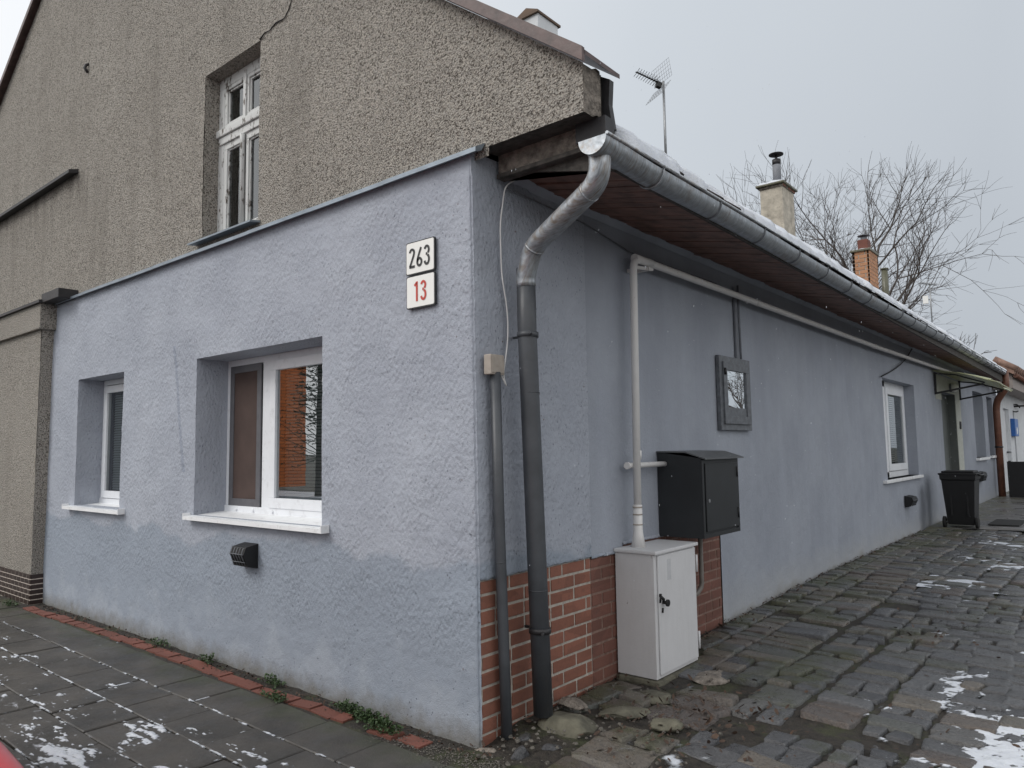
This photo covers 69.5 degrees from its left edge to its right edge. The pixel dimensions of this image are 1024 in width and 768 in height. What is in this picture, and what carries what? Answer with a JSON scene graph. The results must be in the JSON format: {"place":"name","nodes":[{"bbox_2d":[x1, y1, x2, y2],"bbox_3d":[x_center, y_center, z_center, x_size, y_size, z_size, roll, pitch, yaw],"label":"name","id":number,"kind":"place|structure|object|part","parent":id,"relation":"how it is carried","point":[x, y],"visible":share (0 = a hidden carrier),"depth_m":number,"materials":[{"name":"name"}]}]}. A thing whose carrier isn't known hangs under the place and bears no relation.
{"place":"outdoors","nodes":[
{"label":"outdoors","id":0,"kind":"place"},
{"bbox_2d":[0,601,455,767],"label":"pavement","id":1,"kind":"structure","parent":0,"point":[306,737],"depth_m":4.54,"materials":[{"name":"concrete"}]},
{"bbox_2d":[2,598,17,605],"bbox_3d":[-5.396,2.353,7.960,0.297,0.093,0.121,-5,-7,40],"label":"weed","id":2,"kind":"object","parent":1,"relation":"on","point":[8,603],"visible":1,"depth_m":7.97,"materials":[{"name":"green plant"}]},
{"bbox_2d":[0,622,353,767],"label":"pavement snow","id":3,"kind":"structure","parent":1,"relation":"on","point":[74,757],"depth_m":4.11,"materials":[{"name":"white snow"}]},
{"bbox_2d":[0,595,536,767],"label":"pavement bed","id":4,"kind":"object","parent":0,"point":[354,726],"visible":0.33,"depth_m":4.91,"materials":[{"name":"brick"}]},
{"bbox_2d":[0,299,56,604],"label":"neighbour house","id":5,"kind":"structure","parent":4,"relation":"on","point":[23,344],"depth_m":8.40,"materials":[{"name":"beige paint"}]},
{"bbox_2d":[150,637,170,647],"bbox_3d":[-2.963,2.171,6.212,0.134,0.090,0.371,2,-6,-32],"label":"weed","id":6,"kind":"object","parent":4,"relation":"on","point":[160,642],"visible":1,"depth_m":6.22,"materials":[{"name":"green plant"}]},
{"bbox_2d":[200,653,219,664],"bbox_3d":[-2.361,2.115,5.702,0.274,0.084,0.143,-5,-7,40],"label":"weed","id":7,"kind":"object","parent":4,"relation":"on","point":[207,660],"visible":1,"depth_m":5.69,"materials":[{"name":"green plant"}]},
{"bbox_2d":[23,606,432,749],"bbox_3d":[-2.813,2.196,5.950,6.076,0.060,0.174,-5,-7,40],"label":"brick edging","id":8,"kind":"object","parent":4,"relation":"on","point":[317,708],"visible":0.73,"depth_m":5.29,"materials":[{"name":"red brick"}]},
{"bbox_2d":[257,672,285,685],"bbox_3d":[-1.657,2.050,5.126,0.298,0.094,0.110,-5,-7,40],"label":"weed","id":9,"kind":"object","parent":4,"relation":"on","point":[274,680],"visible":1,"depth_m":5.13,"materials":[{"name":"green plant"}]},
{"bbox_2d":[260,686,288,702],"bbox_3d":[-1.544,2.029,4.804,0.118,0.071,0.296,3,-6,-38],"label":"weed","id":10,"kind":"object","parent":4,"relation":"on","point":[277,697],"visible":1,"depth_m":4.78,"materials":[{"name":"green plant"}]},
{"bbox_2d":[329,698,363,714],"bbox_3d":[-1.029,1.994,4.592,0.299,0.079,0.146,-5,-7,40],"label":"weed","id":11,"kind":"object","parent":4,"relation":"on","point":[346,705],"visible":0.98,"depth_m":4.56,"materials":[{"name":"green plant"}]},
{"bbox_2d":[351,707,390,725],"bbox_3d":[-0.842,1.980,4.404,0.308,0.087,0.152,-5,-7,40],"label":"weed","id":12,"kind":"object","parent":4,"relation":"on","point":[368,714],"visible":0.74,"depth_m":4.40,"materials":[{"name":"green plant"}]},
{"bbox_2d":[362,716,403,735],"bbox_3d":[-0.740,1.959,4.246,0.302,0.094,0.136,-5,-7,40],"label":"weed","id":13,"kind":"object","parent":4,"relation":"on","point":[380,722],"visible":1,"depth_m":4.23,"materials":[{"name":"green plant"}]},
{"bbox_2d":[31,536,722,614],"bbox_3d":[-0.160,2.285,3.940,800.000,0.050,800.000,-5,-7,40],"label":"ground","id":14,"kind":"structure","parent":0,"point":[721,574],"depth_m":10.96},
{"bbox_2d":[0,0,1006,748],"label":"row house","id":15,"kind":"structure","parent":14,"relation":"on","point":[216,216],"depth_m":5.64,"materials":[{"name":"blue paint"}]},
{"bbox_2d":[62,378,124,514],"bbox_3d":[-4.032,0.578,7.540,1.500,1.700,0.488,-5,-7,40],"label":"window","id":16,"kind":"structure","parent":15,"relation":"in","point":[107,497],"depth_m":7.87,"materials":[{"name":"white plastic"}]},
{"bbox_2d":[187,57,259,245],"bbox_3d":[-2.271,-1.972,6.245,1.200,1.700,0.435,-5,-7,40],"label":"window","id":17,"kind":"structure","parent":15,"relation":"in","point":[240,135],"depth_m":6.41,"materials":[{"name":"white paint"}]},
{"bbox_2d":[229,542,257,567],"bbox_3d":[-1.987,1.272,5.457,0.190,0.180,0.129,-5,-7,40],"label":"wall vent","id":18,"kind":"object","parent":15,"relation":"attached to","point":[244,554],"depth_m":5.42,"materials":[{"name":"black plastic"}]},
{"bbox_2d":[182,346,328,533],"bbox_3d":[-1.844,0.385,5.724,2.000,1.700,0.488,-5,-7,40],"label":"window","id":19,"kind":"structure","parent":15,"relation":"in","point":[274,465],"depth_m":5.93,"materials":[{"name":"white plastic"}]},
{"bbox_2d":[406,236,435,275],"bbox_3d":[-0.555,-0.773,4.480,0.252,0.205,0.018,-5,-7,40],"label":"house number sign","id":20,"kind":"object","parent":15,"relation":"attached to","point":[420,256],"visible":1,"depth_m":4.47,"materials":[{"name":"white metal"}]},
{"bbox_2d":[407,271,436,309],"bbox_3d":[-0.550,-0.563,4.460,0.250,0.203,0.018,-5,-7,40],"label":"house number sign","id":21,"kind":"object","parent":15,"relation":"attached to","point":[421,290],"visible":1,"depth_m":4.45,"materials":[{"name":"white metal"}]},
{"bbox_2d":[490,372,511,740],"bbox_3d":[-0.061,0.961,4.135,0.064,2.062,0.122,-5,-7,40],"label":"cable conduit","id":22,"kind":"object","parent":15,"relation":"attached to","point":[500,563],"visible":0.87,"depth_m":4.11,"materials":[{"name":"plastic"}]},
{"bbox_2d":[484,354,503,374],"bbox_3d":[-0.100,-0.109,4.210,0.058,0.115,0.120,-5,-7,40],"label":"junction box","id":23,"kind":"object","parent":22,"relation":"attached to","point":[493,363],"visible":0.95,"depth_m":4.17,"materials":[{"name":"beige plastic"}]},
{"bbox_2d":[500,181,513,385],"bbox_3d":[-0.022,-0.618,4.371,0.028,1.272,0.171,-6,-7,44],"label":"thin cable","id":24,"kind":"object","parent":15,"relation":"attached to","point":[503,379],"visible":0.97,"depth_m":4.34,"materials":[{"name":"beige paint"}]},
{"bbox_2d":[504,187,716,283],"bbox_3d":[0.903,-1.041,5.558,0.010,0.120,2.950,-5,-7,40],"label":"thin cable","id":25,"kind":"object","parent":15,"relation":"attached to","point":[600,233],"visible":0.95,"depth_m":5.21,"materials":[{"name":"grey paint"}]},
{"bbox_2d":[634,57,671,153],"bbox_3d":[1.565,-2.968,8.275,0.377,1.330,0.343,1,-5,-23],"label":"tv antenna","id":26,"kind":"object","parent":15,"relation":"on","point":[659,84],"visible":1,"depth_m":8.33,"materials":[{"name":"metal"}]},
{"bbox_2d":[656,450,743,596],"bbox_3d":[1.489,1.104,5.746,0.408,1.171,0.700,-5,-7,40],"label":"meter box","id":27,"kind":"object","parent":15,"relation":"attached to","point":[698,493],"visible":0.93,"depth_m":5.56,"materials":[{"name":"black plastic"}]},
{"bbox_2d":[704,462,739,531],"bbox_3d":[1.617,0.855,5.660,0.020,0.500,0.573,-5,-7,40],"label":"door","id":28,"kind":"structure","parent":27,"relation":"in","point":[721,488],"depth_m":5.64,"materials":[{"name":"black plastic"}]},
{"bbox_2d":[715,355,751,430],"bbox_3d":[2.066,0.091,6.797,0.072,0.670,0.690,-5,-7,40],"label":"electric cupboard","id":29,"kind":"object","parent":15,"relation":"attached to","point":[733,393],"visible":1,"depth_m":6.74,"materials":[{"name":"grey paint"}]},
{"bbox_2d":[732,285,741,358],"bbox_3d":[2.123,-0.585,6.973,0.086,0.704,0.034,2,-6,-33],"label":"wall conduit","id":30,"kind":"object","parent":15,"relation":"attached to","point":[737,327],"depth_m":6.96,"materials":[{"name":"grey metal"}]},
{"bbox_2d":[624,254,989,547],"bbox_3d":[6.664,0.570,12.226,0.152,2.223,18.270,-5,-7,40],"label":"gas pipe","id":31,"kind":"object","parent":15,"relation":"attached to","point":[637,465],"visible":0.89,"depth_m":5.34,"materials":[{"name":"grey metal"}]},
{"bbox_2d":[614,124,1006,371],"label":"roof snow","id":32,"kind":"structure","parent":15,"relation":"on","point":[650,150],"depth_m":5.37,"materials":[{"name":"white snow"}]},
{"bbox_2d":[880,268,889,295],"bbox_3d":[10.779,-2.665,21.289,0.217,1.360,0.217,-5,-7,40],"label":"flue pipe","id":33,"kind":"object","parent":15,"relation":"attached to","point":[885,280],"visible":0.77,"depth_m":21.25,"materials":[{"name":"concrete"}]},
{"bbox_2d":[880,349,911,376],"bbox_3d":[6.174,-0.357,11.807,0.028,0.638,2.156,-5,-7,40],"label":"black cable","id":34,"kind":"object","parent":15,"relation":"attached to","point":[897,366],"visible":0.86,"depth_m":11.66,"materials":[{"name":"plastic"}]},
{"bbox_2d":[882,381,923,483],"bbox_3d":[6.079,0.768,11.910,0.470,1.800,2.580,-5,-7,40],"label":"window","id":35,"kind":"structure","parent":15,"relation":"in","point":[899,469],"depth_m":12.23,"materials":[{"name":"white plastic"}]},
{"bbox_2d":[904,495,917,506],"bbox_3d":[6.348,1.861,11.719,0.129,0.180,0.340,-5,-7,40],"label":"wall vent","id":36,"kind":"object","parent":15,"relation":"attached to","point":[911,500],"depth_m":11.61,"materials":[{"name":"black plastic"}]},
{"bbox_2d":[919,282,938,322],"bbox_3d":[10.613,-1.945,18.740,0.459,1.280,0.287,0,-5,-12],"label":"distant aerial","id":37,"kind":"object","parent":15,"relation":"on","point":[925,299],"visible":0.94,"depth_m":18.77,"materials":[{"name":"metal"}]},
{"bbox_2d":[941,394,959,469],"bbox_3d":[8.862,1.464,15.066,0.207,2.550,1.500,-5,-7,40],"label":"door","id":38,"kind":"structure","parent":15,"relation":"in","point":[948,401],"depth_m":15.63,"materials":[{"name":"grey paint"}]},
{"bbox_2d":[949,382,958,392],"bbox_3d":[9.113,0.074,15.224,0.160,0.219,0.219,-5,-7,40],"label":"wall lamp","id":39,"kind":"object","parent":15,"relation":"attached to","point":[952,385],"visible":0.8,"depth_m":15.16,"materials":[{"name":"white ceramic"}]},
{"bbox_2d":[932,370,1012,399],"bbox_3d":[9.290,0.022,14.813,0.962,0.445,3.051,-5,-7,40],"label":"door canopy","id":40,"kind":"object","parent":15,"relation":"attached to","point":[976,380],"visible":1,"depth_m":14.54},
{"bbox_2d":[979,471,986,481],"bbox_3d":[11.151,2.191,17.471,0.129,0.240,0.500,-5,-7,40],"label":"wall vent","id":41,"kind":"object","parent":15,"relation":"attached to","point":[983,478],"depth_m":17.30,"materials":[{"name":"black plastic"}]},
{"bbox_2d":[976,457,989,460],"bbox_3d":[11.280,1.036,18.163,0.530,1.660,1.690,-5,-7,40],"label":"window sill","id":42,"kind":"structure","parent":15,"relation":"in","point":[983,458],"depth_m":17.70,"materials":[{"name":"white plastic"}]},
{"bbox_2d":[993,371,1008,496],"bbox_3d":[12.889,1.324,19.356,0.198,3.310,0.521,0,-5,-14],"label":"end downpipe","id":43,"kind":"object","parent":15,"relation":"attached to","point":[999,397],"visible":0.82,"depth_m":19.40,"materials":[{"name":"orange metal"}]},
{"bbox_2d":[718,142,942,294],"bbox_3d":[10.378,-2.599,27.867,9.179,13.078,9.334,0,-5,-7],"label":"bare tree","id":44,"kind":"object","parent":14,"relation":"on","point":[834,234],"visible":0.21,"depth_m":28.07,"materials":[{"name":"brown plant"}]},
{"bbox_2d":[770,141,1023,335],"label":"bare tree","id":45,"kind":"object","parent":14,"relation":"on","point":[915,252],"visible":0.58,"depth_m":26.13,"materials":[{"name":"brown plant"}]},
{"bbox_2d":[959,331,995,353],"bbox_3d":[16.603,0.825,27.757,3.833,6.012,6.844,-2,-5,8],"label":"bare tree","id":46,"kind":"object","parent":14,"relation":"on","point":[974,343],"visible":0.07,"depth_m":28.45,"materials":[{"name":"grey plant"}]},
{"bbox_2d":[993,357,1023,491],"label":"white neighbour house","id":47,"kind":"structure","parent":14,"relation":"on","point":[1013,448],"depth_m":22.40,"materials":[{"name":"paint"}]},
{"bbox_2d":[1003,409,1011,461],"bbox_3d":[14.689,1.956,21.908,0.148,2.450,1.300,-5,-7,40],"label":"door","id":48,"kind":"structure","parent":47,"relation":"in","point":[1007,451],"depth_m":22.31,"materials":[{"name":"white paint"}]},
{"bbox_2d":[1010,419,1018,435],"bbox_3d":[15.580,1.351,22.875,0.125,0.540,0.850,-5,-7,40],"label":"mailbox","id":49,"kind":"object","parent":47,"relation":"attached to","point":[1014,427],"visible":1,"depth_m":22.57,"materials":[{"name":"blue plastic"}]},
{"bbox_2d":[1013,404,1023,411],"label":"hanging lantern","id":50,"kind":"object","parent":47,"relation":"attached to","point":[1017,405],"visible":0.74,"depth_m":23.55,"materials":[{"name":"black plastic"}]},
{"bbox_2d":[0,0,1023,394],"label":"sky","id":51,"kind":"structure","parent":0,"point":[944,77],"materials":[{"name":"grey"}]},
{"bbox_2d":[444,527,1023,767],"bbox_3d":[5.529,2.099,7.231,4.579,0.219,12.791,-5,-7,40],"label":"cobbled lane","id":52,"kind":"structure","parent":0,"point":[879,677],"depth_m":5.06,"materials":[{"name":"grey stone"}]},
{"bbox_2d":[474,747,496,752],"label":"rock","id":53,"kind":"object","parent":52,"relation":"on","point":[493,750],"visible":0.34,"depth_m":3.94,"materials":[{"name":"beige stone"}]},
{"bbox_2d":[511,745,528,760],"bbox_3d":[0.036,1.949,3.874,0.083,0.092,0.092,-5,-7,40],"label":"rock","id":54,"kind":"object","parent":52,"relation":"on","point":[520,752],"visible":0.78,"depth_m":3.85,"materials":[{"name":"grey stone"}]},
{"bbox_2d":[518,732,530,741],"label":"rock","id":55,"kind":"object","parent":52,"relation":"on","point":[526,736],"visible":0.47,"depth_m":4.04,"materials":[{"name":"grey stone"}]},
{"bbox_2d":[36,530,1019,767],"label":"leaf litter","id":56,"kind":"object","parent":52,"relation":"on","point":[751,728],"visible":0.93,"depth_m":4.34,"materials":[{"name":"brown plant"}]},
{"bbox_2d":[541,743,561,750],"bbox_3d":[0.214,1.938,3.914,0.106,0.056,0.070,-5,-7,40],"label":"rock","id":57,"kind":"object","parent":52,"relation":"on","point":[548,747],"visible":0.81,"depth_m":3.90,"materials":[{"name":"grey stone"}]},
{"bbox_2d":[366,679,740,767],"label":"gravel","id":58,"kind":"structure","parent":52,"relation":"on","point":[518,740],"depth_m":3.95,"materials":[{"name":"grey gravel"}]},
{"bbox_2d":[537,711,597,738],"bbox_3d":[0.310,1.933,4.148,0.368,0.146,0.295,-5,-7,40],"label":"rock","id":59,"kind":"object","parent":52,"relation":"on","point":[573,725],"visible":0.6,"depth_m":4.08,"materials":[{"name":"beige stone"}]},
{"bbox_2d":[557,696,587,710],"bbox_3d":[0.372,1.925,4.436,0.182,0.070,0.133,-5,-7,40],"label":"rock","id":60,"kind":"object","parent":52,"relation":"on","point":[572,702],"visible":0.98,"depth_m":4.42,"materials":[{"name":"grey stone"}]},
{"bbox_2d":[598,706,650,719],"bbox_3d":[0.660,1.919,4.298,0.318,0.059,0.140,0,-5,-13],"label":"rock","id":61,"kind":"object","parent":52,"relation":"on","point":[621,712],"visible":0.92,"depth_m":4.28,"materials":[{"name":"grey stone"}]},
{"bbox_2d":[637,689,671,704],"bbox_3d":[0.878,1.951,4.602,0.278,0.054,0.247,-5,-7,40],"label":"rock","id":62,"kind":"object","parent":52,"relation":"on","point":[662,695],"visible":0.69,"depth_m":4.55,"materials":[{"name":"grey stone"}]},
{"bbox_2d":[613,539,701,686],"bbox_3d":[1.056,1.646,5.198,0.360,1.010,0.690,-5,-7,40],"label":"gas cabinet","id":63,"kind":"object","parent":52,"relation":"on","point":[658,637],"visible":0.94,"depth_m":5.01,"materials":[{"name":"white paint"}]},
{"bbox_3d":[1.173,1.554,5.109,0.054,0.775,0.574,-5,-7,40],"label":"door","id":64,"kind":"part","parent":63,"relation":"part of","materials":[{"name":"white paint"}]},
{"bbox_2d":[650,718,683,732],"bbox_3d":[0.854,1.895,4.087,0.176,0.066,0.149,-5,-7,40],"label":"rock","id":65,"kind":"object","parent":52,"relation":"on","point":[667,724],"visible":0.99,"depth_m":4.06,"materials":[{"name":"beige stone"}]},
{"bbox_2d":[692,670,729,685],"bbox_3d":[1.343,1.973,4.959,0.253,0.066,0.325,-5,-7,40],"label":"rock","id":66,"kind":"object","parent":52,"relation":"on","point":[713,676],"visible":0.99,"depth_m":4.88,"materials":[{"name":"grey stone"}]},
{"bbox_2d":[662,592,1023,767],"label":"lane snow","id":67,"kind":"structure","parent":52,"relation":"on","point":[1009,753],"depth_m":3.72,"materials":[{"name":"white snow"}]},
{"bbox_2d":[916,535,1023,594],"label":"lane snow","id":68,"kind":"structure","parent":52,"relation":"on","point":[959,580],"depth_m":8.10,"materials":[{"name":"white snow"}]},
{"bbox_2d":[757,180,862,250],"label":"chimney snow","id":69,"kind":"structure","parent":0,"point":[775,181],"depth_m":11.33,"materials":[{"name":"white snow"}]},
{"bbox_2d":[923,491,1023,531],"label":"concrete lane","id":70,"kind":"structure","parent":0,"point":[999,507],"depth_m":14.70,"materials":[{"name":"grey concrete"}]},
{"bbox_2d":[938,470,983,528],"bbox_3d":[7.752,1.973,12.684,0.619,0.967,0.610,-5,-7,40],"label":"wheelie bin","id":71,"kind":"object","parent":70,"relation":"on","point":[960,488],"visible":1,"depth_m":12.53,"materials":[{"name":"black plastic"}]},
{"bbox_2d":[988,519,1023,526],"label":"doormat","id":72,"kind":"object","parent":70,"relation":"on","point":[1004,522],"visible":1,"depth_m":13.01,"materials":[{"name":"black rubber"}]},
{"bbox_2d":[1007,461,1023,496],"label":"black fence","id":73,"kind":"object","parent":70,"relation":"on","point":[1015,470],"visible":0.87,"depth_m":19.04,"materials":[{"name":"metal"}]},
{"label":"road","id":74,"kind":"structure","parent":0,"visible":0},
{"bbox_2d":[0,741,23,767],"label":"parked car","id":75,"kind":"object","parent":74,"relation":"on","point":[8,759],"visible":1,"depth_m":1.78,"materials":[{"name":"red paint"}]}
]}

